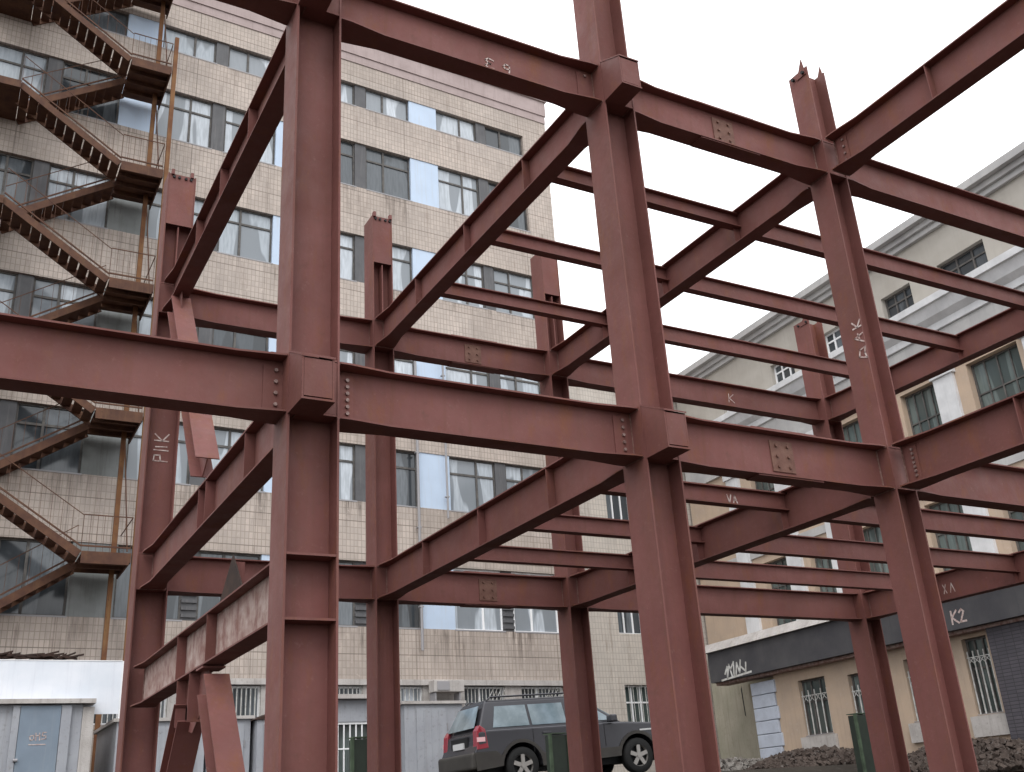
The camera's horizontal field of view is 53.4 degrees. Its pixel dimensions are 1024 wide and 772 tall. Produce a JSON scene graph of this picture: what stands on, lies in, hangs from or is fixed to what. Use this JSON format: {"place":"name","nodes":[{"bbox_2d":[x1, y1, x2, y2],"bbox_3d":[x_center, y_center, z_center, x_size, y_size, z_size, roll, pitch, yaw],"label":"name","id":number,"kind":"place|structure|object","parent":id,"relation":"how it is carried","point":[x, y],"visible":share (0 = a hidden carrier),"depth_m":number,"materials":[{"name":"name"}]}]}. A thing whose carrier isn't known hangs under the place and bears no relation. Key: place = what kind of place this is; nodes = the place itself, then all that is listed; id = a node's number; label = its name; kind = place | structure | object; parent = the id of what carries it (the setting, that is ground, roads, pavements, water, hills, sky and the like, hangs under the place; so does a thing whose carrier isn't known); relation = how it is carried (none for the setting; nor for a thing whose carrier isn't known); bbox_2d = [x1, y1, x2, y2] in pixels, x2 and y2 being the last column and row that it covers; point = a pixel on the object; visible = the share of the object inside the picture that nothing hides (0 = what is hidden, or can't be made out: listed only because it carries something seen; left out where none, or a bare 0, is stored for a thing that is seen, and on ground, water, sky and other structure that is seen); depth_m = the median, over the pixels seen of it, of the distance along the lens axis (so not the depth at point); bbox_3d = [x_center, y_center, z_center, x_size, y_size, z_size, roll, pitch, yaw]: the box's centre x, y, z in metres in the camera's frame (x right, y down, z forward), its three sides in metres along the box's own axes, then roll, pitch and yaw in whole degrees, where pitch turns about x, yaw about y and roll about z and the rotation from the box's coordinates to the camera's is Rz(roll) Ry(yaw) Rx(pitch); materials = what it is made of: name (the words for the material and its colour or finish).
{"place":"outdoors","nodes":[
{"label":"outdoors","id":0,"kind":"place"},
{"bbox_2d":[0,698,96,771],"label":"garage","id":1,"kind":"structure","parent":0,"point":[45,735],"depth_m":20.66,"materials":[{"name":"grey metal"}]},
{"bbox_2d":[13,706,61,771],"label":"door","id":2,"kind":"structure","parent":1,"relation":"in","point":[38,729],"depth_m":20.56,"materials":[{"name":"blue metal"}]},
{"bbox_2d":[0,659,123,717],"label":"white board","id":3,"kind":"object","parent":1,"relation":"on","point":[101,681],"visible":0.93,"depth_m":21.52,"materials":[{"name":"white plastic"}]},
{"bbox_2d":[93,718,203,771],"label":"garage","id":4,"kind":"structure","parent":0,"point":[106,747],"depth_m":22.05,"materials":[{"name":"grey metal"}]},
{"bbox_2d":[249,714,264,771],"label":"garage","id":5,"kind":"structure","parent":0,"point":[256,755],"depth_m":22.92,"materials":[{"name":"grey metal"}]},
{"bbox_2d":[400,700,465,771],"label":"garage","id":6,"kind":"structure","parent":0,"point":[426,726],"depth_m":24.52,"materials":[{"name":"grey metal"}]},
{"bbox_2d":[416,708,447,771],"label":"door","id":7,"kind":"structure","parent":6,"relation":"in","point":[431,723],"depth_m":24.54,"materials":[{"name":"grey metal"}]},
{"bbox_2d":[397,0,1023,373],"label":"sky","id":8,"kind":"structure","parent":0,"point":[741,57],"materials":[{"name":"white"}]},
{"bbox_2d":[721,764,1023,771],"bbox_3d":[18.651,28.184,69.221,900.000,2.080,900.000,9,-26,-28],"label":"ground","id":9,"kind":"structure","parent":0,"point":[843,768],"depth_m":21.85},
{"bbox_2d":[0,0,178,771],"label":"fire stair","id":10,"kind":"object","parent":9,"relation":"on","point":[146,81],"visible":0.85,"depth_m":29.14,"materials":[{"name":"metal"}]},
{"bbox_2d":[115,168,195,771],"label":"steel column","id":11,"kind":"structure","parent":9,"relation":"on","point":[138,727],"depth_m":12.57,"materials":[{"name":"red"}]},
{"bbox_2d":[189,288,372,354],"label":"steel beam","id":12,"kind":"structure","parent":11,"relation":"attached to","point":[211,310],"depth_m":14.20,"materials":[{"name":"metal"}]},
{"bbox_2d":[160,704,201,771],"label":"steel brace","id":13,"kind":"object","parent":9,"relation":"on","point":[181,749],"visible":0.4,"depth_m":9.49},
{"bbox_2d":[197,674,244,771],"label":"steel brace","id":14,"kind":"object","parent":9,"relation":"on","point":[220,735],"visible":1,"depth_m":8.40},
{"bbox_2d":[0,0,595,771],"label":"tiled building","id":15,"kind":"structure","parent":9,"relation":"on","point":[432,156],"depth_m":32.55,"materials":[{"name":"tile"}]},
{"bbox_2d":[0,153,33,207],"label":"window","id":16,"kind":"structure","parent":15,"relation":"in","point":[23,167],"depth_m":29.92,"materials":[{"name":"grey glass"}]},
{"bbox_2d":[0,44,48,99],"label":"window","id":17,"kind":"structure","parent":15,"relation":"in","point":[12,60],"depth_m":31.32,"materials":[{"name":"grey glass"}]},
{"bbox_2d":[0,538,71,617],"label":"window","id":18,"kind":"structure","parent":15,"relation":"in","point":[50,602],"depth_m":26.27,"materials":[{"name":"grey glass"}]},
{"bbox_2d":[11,402,83,474],"bbox_3d":[-12.578,1.437,27.668,1.820,1.910,0.210,10,-26,-29],"label":"window","id":19,"kind":"structure","parent":15,"relation":"in","point":[67,460],"depth_m":27.72,"materials":[{"name":"grey glass"}]},
{"bbox_2d":[29,277,97,326],"bbox_3d":[-12.848,-2.092,29.197,1.760,1.900,0.075,10,-26,-29],"label":"window","id":20,"kind":"structure","parent":15,"relation":"in","point":[48,292],"depth_m":29.27,"materials":[{"name":"grey glass"}]},
{"bbox_2d":[45,164,109,228],"bbox_3d":[-13.045,-5.673,30.626,1.820,1.880,0.210,10,-26,-29],"label":"window","id":21,"kind":"structure","parent":15,"relation":"in","point":[95,215],"depth_m":30.70,"materials":[{"name":"grey glass"}]},
{"bbox_2d":[60,62,119,124],"bbox_3d":[-13.276,-9.198,32.092,1.820,1.930,0.210,10,-26,-29],"label":"window","id":22,"kind":"structure","parent":15,"relation":"in","point":[108,111],"depth_m":32.17,"materials":[{"name":"grey glass"}]},
{"bbox_2d":[69,1,128,36],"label":"window","id":23,"kind":"structure","parent":15,"relation":"in","point":[103,21],"depth_m":33.50,"materials":[{"name":"grey glass"}]},
{"bbox_2d":[111,546,181,620],"bbox_3d":[-9.847,5.364,27.640,1.830,2.000,0.210,10,-26,-29],"label":"window","id":24,"kind":"structure","parent":15,"relation":"in","point":[121,590],"depth_m":27.39,"materials":[{"name":"grey glass"}]},
{"bbox_2d":[124,421,190,485],"bbox_3d":[-10.077,1.867,29.095,1.830,1.910,0.210,10,-26,-29],"label":"window","id":25,"kind":"structure","parent":15,"relation":"in","point":[133,449],"depth_m":29.09,"materials":[{"name":"grey glass"}]},
{"bbox_2d":[154,91,212,149],"bbox_3d":[-10.775,-8.768,33.520,1.830,1.930,0.210,10,-26,-29],"label":"window","id":26,"kind":"structure","parent":15,"relation":"in","point":[192,118],"depth_m":33.64,"materials":[{"name":"grey glass"}]},
{"bbox_2d":[162,27,216,63],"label":"window","id":27,"kind":"structure","parent":15,"relation":"in","point":[189,45],"depth_m":34.81,"materials":[{"name":"grey glass"}]},
{"bbox_2d":[195,551,260,620],"bbox_3d":[-7.971,5.687,28.711,1.820,2.000,0.210,10,-26,-29],"label":"window","id":28,"kind":"structure","parent":15,"relation":"in","point":[204,604],"depth_m":28.50,"materials":[{"name":"grey glass"}]},
{"bbox_2d":[212,329,267,350],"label":"window","id":29,"kind":"structure","parent":15,"relation":"in","point":[219,337],"depth_m":31.71,"materials":[{"name":"grey glass"}]},
{"bbox_2d":[217,208,272,263],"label":"window","id":30,"kind":"structure","parent":15,"relation":"in","point":[247,234],"depth_m":33.24,"materials":[{"name":"grey glass"}]},
{"bbox_2d":[231,686,259,717],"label":"window","id":31,"kind":"structure","parent":15,"relation":"in","point":[246,698],"depth_m":27.92,"materials":[{"name":"white metal"}]},
{"bbox_2d":[228,47,269,77],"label":"window","id":32,"kind":"structure","parent":15,"relation":"in","point":[242,61],"depth_m":35.74,"materials":[{"name":"grey glass"}]},
{"bbox_2d":[223,108,275,165],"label":"window","id":33,"kind":"structure","parent":15,"relation":"in","point":[233,118],"depth_m":34.58,"materials":[{"name":"grey glass"}]},
{"bbox_2d":[339,443,356,501],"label":"window","id":34,"kind":"structure","parent":15,"relation":"in","point":[346,451],"depth_m":31.97,"materials":[{"name":"grey glass"}]},
{"bbox_2d":[340,233,356,281],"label":"window","id":35,"kind":"structure","parent":15,"relation":"in","point":[346,241],"depth_m":34.92,"materials":[{"name":"grey glass"}]},
{"bbox_2d":[365,89,409,122],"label":"window","id":36,"kind":"structure","parent":15,"relation":"in","point":[375,102],"depth_m":38.34,"materials":[{"name":"grey glass"}]},
{"bbox_2d":[366,147,411,201],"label":"window","id":37,"kind":"structure","parent":15,"relation":"in","point":[386,174],"depth_m":37.18,"materials":[{"name":"grey glass"}]},
{"bbox_2d":[392,245,411,291],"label":"window","id":38,"kind":"structure","parent":15,"relation":"in","point":[401,256],"depth_m":35.98,"materials":[{"name":"grey glass"}]},
{"bbox_2d":[396,451,420,507],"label":"window","id":39,"kind":"structure","parent":15,"relation":"in","point":[406,472],"depth_m":32.98,"materials":[{"name":"grey glass"}]},
{"bbox_2d":[436,111,477,142],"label":"window","id":40,"kind":"structure","parent":15,"relation":"in","point":[446,124],"depth_m":39.77,"materials":[{"name":"grey glass"}]},
{"bbox_2d":[438,168,478,216],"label":"window","id":41,"kind":"structure","parent":15,"relation":"in","point":[458,193],"depth_m":38.60,"materials":[{"name":"grey glass"}]},
{"bbox_2d":[449,457,494,512],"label":"window","id":42,"kind":"structure","parent":15,"relation":"in","point":[472,482],"depth_m":34.17,"materials":[{"name":"grey glass"}]},
{"bbox_2d":[453,568,505,631],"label":"window","id":43,"kind":"structure","parent":15,"relation":"in","point":[466,618],"depth_m":32.50,"materials":[{"name":"glass"}]},
{"bbox_2d":[484,126,522,156],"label":"window","id":44,"kind":"structure","parent":15,"relation":"in","point":[499,140],"depth_m":40.83,"materials":[{"name":"grey glass"}]},
{"bbox_2d":[493,269,534,319],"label":"window","id":45,"kind":"structure","parent":15,"relation":"in","point":[507,282],"depth_m":38.28,"materials":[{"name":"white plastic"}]},
{"bbox_2d":[511,572,558,633],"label":"window","id":46,"kind":"structure","parent":15,"relation":"in","point":[526,620],"depth_m":33.56,"materials":[{"name":"glass"}]},
{"bbox_2d":[263,0,340,771],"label":"steel column","id":47,"kind":"structure","parent":9,"relation":"on","point":[301,717],"depth_m":7.20,"materials":[{"name":"metal"}]},
{"bbox_2d":[0,312,295,424],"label":"steel beam","id":48,"kind":"structure","parent":47,"relation":"attached to","point":[59,358],"depth_m":6.87,"materials":[{"name":"metal"}]},
{"bbox_2d":[130,563,269,707],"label":"steel beam","id":49,"kind":"structure","parent":47,"relation":"attached to","point":[232,626],"depth_m":8.92,"materials":[{"name":"metal"}]},
{"bbox_2d":[174,665,225,732],"bbox_3d":[-2.868,2.888,9.285,0.200,0.505,1.150,9,-26,-28],"label":"brace bracket","id":50,"kind":"object","parent":49,"relation":"attached to","point":[190,689],"visible":0.76,"depth_m":9.25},
{"bbox_2d":[139,421,273,589],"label":"steel beam","id":51,"kind":"structure","parent":47,"relation":"attached to","point":[237,479],"depth_m":9.67,"materials":[{"name":"metal"}]},
{"bbox_2d":[162,28,285,311],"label":"steel beam","id":52,"kind":"structure","parent":47,"relation":"attached to","point":[261,120],"depth_m":11.00,"materials":[{"name":"metal"}]},
{"bbox_2d":[170,291,182,337],"bbox_3d":[-4.309,-0.713,13.034,0.012,0.830,0.700,9,-26,-28],"label":"gusset plate","id":53,"kind":"object","parent":52,"relation":"attached to","point":[181,298],"visible":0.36,"depth_m":12.93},
{"bbox_2d":[167,295,219,477],"bbox_3d":[-3.709,-0.103,11.751,0.240,2.999,2.284,9,-26,-28],"label":"steel brace","id":54,"kind":"object","parent":53,"relation":"attached to","point":[201,442],"visible":0.64,"depth_m":10.84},
{"bbox_2d":[216,0,305,25],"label":"steel beam","id":55,"kind":"structure","parent":47,"relation":"attached to","point":[280,11],"depth_m":8.57,"materials":[{"name":"metal"}]},
{"bbox_2d":[338,694,366,771],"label":"gatehouse","id":56,"kind":"object","parent":9,"relation":"on","point":[352,715],"visible":0.23,"depth_m":24.16,"materials":[{"name":"grey metal"}]},
{"bbox_2d":[364,211,401,771],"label":"steel column","id":57,"kind":"structure","parent":9,"relation":"on","point":[383,699],"depth_m":13.92,"materials":[{"name":"red"}]},
{"bbox_2d":[162,556,374,603],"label":"steel beam","id":58,"kind":"structure","parent":57,"relation":"attached to","point":[199,576],"depth_m":12.73,"materials":[{"name":"metal"}]},
{"bbox_2d":[394,327,549,381],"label":"steel beam","id":59,"kind":"structure","parent":57,"relation":"attached to","point":[455,351],"depth_m":15.79,"materials":[{"name":"metal"}]},
{"bbox_2d":[375,109,587,348],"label":"steel beam","id":60,"kind":"structure","parent":57,"relation":"attached to","point":[556,149],"depth_m":12.24,"materials":[{"name":"metal"}]},
{"bbox_2d":[398,571,567,610],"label":"steel beam","id":61,"kind":"structure","parent":57,"relation":"attached to","point":[472,589],"depth_m":14.44,"materials":[{"name":"metal"}]},
{"bbox_2d":[377,457,624,599],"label":"steel beam","id":62,"kind":"structure","parent":57,"relation":"attached to","point":[559,486],"depth_m":10.93,"materials":[{"name":"metal"}]},
{"bbox_2d":[438,692,653,771],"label":"parked car","id":63,"kind":"object","parent":9,"relation":"on","point":[501,735],"visible":0.69,"depth_m":20.09,"materials":[{"name":"grey metal"}]},
{"bbox_2d":[543,733,569,771],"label":"post stub","id":64,"kind":"object","parent":9,"relation":"on","point":[557,757],"visible":0.83,"depth_m":17.14,"materials":[{"name":"green metal"}]},
{"bbox_2d":[530,255,602,771],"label":"steel column","id":65,"kind":"structure","parent":9,"relation":"on","point":[582,728],"depth_m":14.88,"materials":[{"name":"brown"}]},
{"bbox_2d":[550,174,812,377],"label":"steel beam","id":66,"kind":"structure","parent":65,"relation":"attached to","point":[773,203],"depth_m":13.23,"materials":[{"name":"metal"}]},
{"bbox_2d":[441,283,607,327],"bbox_3d":[0.103,-1.177,14.571,2.976,0.200,0.120,9,-26,-28],"label":"steel joist","id":67,"kind":"object","parent":66,"relation":"attached to","point":[501,300],"visible":0.91,"depth_m":14.60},
{"bbox_2d":[492,230,668,282],"bbox_3d":[0.820,-1.722,13.372,2.976,0.200,0.120,9,-26,-28],"label":"steel joist","id":68,"kind":"object","parent":66,"relation":"attached to","point":[539,246],"visible":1,"depth_m":13.21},
{"bbox_2d":[552,166,740,230],"bbox_3d":[1.538,-2.268,12.173,2.976,0.200,0.120,9,-26,-28],"label":"steel joist","id":69,"kind":"object","parent":66,"relation":"attached to","point":[581,180],"visible":0.71,"depth_m":12.38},
{"bbox_2d":[663,325,848,378],"bbox_3d":[4.048,-0.541,16.641,5.976,0.260,0.120,9,-26,-28],"label":"steel joist","id":70,"kind":"object","parent":66,"relation":"attached to","point":[697,340],"visible":0.52,"depth_m":16.56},
{"bbox_2d":[685,277,962,352],"bbox_3d":[4.765,-1.087,15.442,5.976,0.260,0.120,9,-26,-28],"label":"steel joist","id":71,"kind":"object","parent":66,"relation":"attached to","point":[726,291],"visible":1,"depth_m":15.18,"materials":[{"name":"metal"}]},
{"bbox_2d":[756,224,1023,310],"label":"steel joist","id":72,"kind":"object","parent":66,"relation":"attached to","point":[790,238],"visible":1,"depth_m":14.30,"materials":[{"name":"metal"}]},
{"bbox_2d":[568,359,824,424],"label":"steel beam","id":73,"kind":"structure","parent":65,"relation":"attached to","point":[598,375],"depth_m":18.12,"materials":[{"name":"metal"}]},
{"bbox_2d":[569,486,874,607],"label":"steel beam","id":74,"kind":"structure","parent":65,"relation":"attached to","point":[734,531],"depth_m":11.96,"materials":[{"name":"metal"}]},
{"bbox_2d":[471,545,633,570],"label":"steel joist","id":75,"kind":"object","parent":74,"relation":"attached to","point":[552,557],"visible":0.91,"depth_m":13.29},
{"bbox_2d":[530,514,704,544],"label":"steel joist","id":76,"kind":"object","parent":74,"relation":"attached to","point":[588,526],"visible":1,"depth_m":11.89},
{"bbox_2d":[602,481,789,512],"bbox_3d":[1.760,1.114,10.766,2.976,0.200,0.120,9,-26,-28],"label":"steel joist","id":77,"kind":"object","parent":74,"relation":"attached to","point":[730,496],"visible":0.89,"depth_m":11.07,"materials":[{"name":"metal"}]},
{"bbox_2d":[695,561,892,590],"bbox_3d":[4.270,2.841,15.234,5.976,0.260,0.120,9,-26,-28],"label":"steel joist","id":78,"kind":"object","parent":74,"relation":"attached to","point":[774,574],"visible":0.52,"depth_m":15.17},
{"bbox_2d":[739,535,1019,573],"bbox_3d":[4.987,2.295,14.035,5.976,0.260,0.120,9,-26,-28],"label":"steel joist","id":79,"kind":"object","parent":74,"relation":"attached to","point":[825,548],"visible":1,"depth_m":13.91,"materials":[{"name":"metal"}]},
{"bbox_2d":[826,505,1023,541],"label":"steel joist","id":80,"kind":"object","parent":74,"relation":"attached to","point":[961,524],"visible":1,"depth_m":12.76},
{"bbox_2d":[569,386,720,771],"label":"wing","id":81,"kind":"structure","parent":9,"relation":"on","point":[619,669],"depth_m":34.77,"materials":[{"name":"tile"}]},
{"bbox_2d":[624,685,649,721],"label":"window","id":82,"kind":"structure","parent":81,"relation":"in","point":[637,704],"depth_m":34.47,"materials":[{"name":"white metal"}]},
{"bbox_2d":[573,0,720,771],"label":"steel column","id":83,"kind":"structure","parent":9,"relation":"on","point":[683,731],"depth_m":8.74,"materials":[{"name":"metal"}]},
{"bbox_2d":[341,0,602,117],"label":"steel beam","id":84,"kind":"structure","parent":83,"relation":"attached to","point":[413,33],"depth_m":9.51,"materials":[{"name":"metal"}]},
{"bbox_2d":[339,362,643,466],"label":"steel beam","id":85,"kind":"structure","parent":83,"relation":"attached to","point":[374,401],"depth_m":8.07,"materials":[{"name":"metal"}]},
{"bbox_2d":[621,80,827,185],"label":"steel beam","id":86,"kind":"structure","parent":83,"relation":"attached to","point":[666,114],"depth_m":10.91,"materials":[{"name":"metal"}]},
{"bbox_2d":[664,415,894,496],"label":"steel beam","id":87,"kind":"structure","parent":83,"relation":"attached to","point":[758,454],"depth_m":9.52,"materials":[{"name":"metal"}]},
{"bbox_2d":[743,745,855,769],"bbox_3d":[7.516,9.213,25.166,3.990,0.652,2.179,9,-26,-28],"label":"rubble","id":88,"kind":"object","parent":9,"relation":"on","point":[824,755],"visible":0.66,"depth_m":24.34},
{"bbox_2d":[677,141,1023,758],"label":"peach building","id":89,"kind":"structure","parent":9,"relation":"on","point":[988,378],"depth_m":29.78,"materials":[{"name":"paint"}]},
{"bbox_2d":[905,384,941,434],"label":"window","id":90,"kind":"structure","parent":89,"relation":"in","point":[922,405],"depth_m":29.23,"materials":[{"name":"grey glass"}]},
{"bbox_2d":[929,503,972,570],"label":"window","id":91,"kind":"structure","parent":89,"relation":"in","point":[945,541],"depth_m":27.88,"materials":[{"name":"grey glass"}]},
{"bbox_2d":[940,242,987,274],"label":"window","id":92,"kind":"structure","parent":89,"relation":"in","point":[976,256],"depth_m":28.36,"materials":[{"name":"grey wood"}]},
{"bbox_2d":[971,344,1023,407],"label":"window","id":93,"kind":"structure","parent":89,"relation":"in","point":[1000,376],"depth_m":27.07,"materials":[{"name":"grey glass"}]},
{"bbox_2d":[794,319,909,771],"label":"steel column","id":94,"kind":"structure","parent":9,"relation":"on","point":[887,741],"depth_m":17.60,"materials":[{"name":"brown"}]},
{"bbox_2d":[588,585,862,621],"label":"steel beam","id":95,"kind":"structure","parent":94,"relation":"attached to","point":[725,601],"depth_m":16.80,"materials":[{"name":"metal"}]},
{"bbox_2d":[825,308,1023,421],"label":"steel beam","id":96,"kind":"structure","parent":94,"relation":"attached to","point":[998,330],"depth_m":16.99,"materials":[{"name":"metal"}]},
{"bbox_2d":[862,550,1023,619],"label":"steel beam","id":97,"kind":"structure","parent":94,"relation":"attached to","point":[955,584],"depth_m":16.18,"materials":[{"name":"metal"}]},
{"bbox_2d":[846,713,875,771],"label":"post stub","id":98,"kind":"object","parent":9,"relation":"on","point":[861,742],"visible":0.69,"depth_m":19.15,"materials":[{"name":"green metal"}]},
{"bbox_2d":[705,584,1023,758],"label":"annex","id":99,"kind":"object","parent":9,"relation":"on","point":[809,695],"visible":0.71,"depth_m":28.26,"materials":[{"name":"paint"}]},
{"bbox_2d":[801,677,833,736],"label":"window","id":100,"kind":"structure","parent":99,"relation":"in","point":[815,698],"depth_m":29.49,"materials":[{"name":"white metal"}]},
{"bbox_2d":[965,636,1004,715],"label":"window","id":101,"kind":"structure","parent":99,"relation":"in","point":[978,655],"depth_m":24.60,"materials":[{"name":"white metal"}]},
{"bbox_2d":[789,59,978,771],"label":"steel column","id":102,"kind":"structure","parent":9,"relation":"on","point":[945,731],"depth_m":10.17,"materials":[{"name":"brown"}]},
{"bbox_2d":[825,0,1023,175],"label":"steel beam","id":103,"kind":"structure","parent":102,"relation":"attached to","point":[989,43],"depth_m":10.39,"materials":[{"name":"metal"}]},
{"bbox_2d":[847,159,1023,247],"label":"steel beam","id":104,"kind":"structure","parent":102,"relation":"attached to","point":[878,182],"depth_m":12.47,"materials":[{"name":"metal"}]},
{"bbox_2d":[891,391,1023,489],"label":"steel beam","id":105,"kind":"structure","parent":102,"relation":"attached to","point":[991,433],"depth_m":9.49,"materials":[{"name":"metal"}]},
{"bbox_2d":[917,463,1023,512],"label":"steel beam","id":106,"kind":"structure","parent":102,"relation":"attached to","point":[995,486],"depth_m":10.85,"materials":[{"name":"metal"}]},
{"bbox_2d":[907,737,1023,771],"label":"rubble","id":107,"kind":"object","parent":9,"relation":"on","point":[995,754],"visible":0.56,"depth_m":19.84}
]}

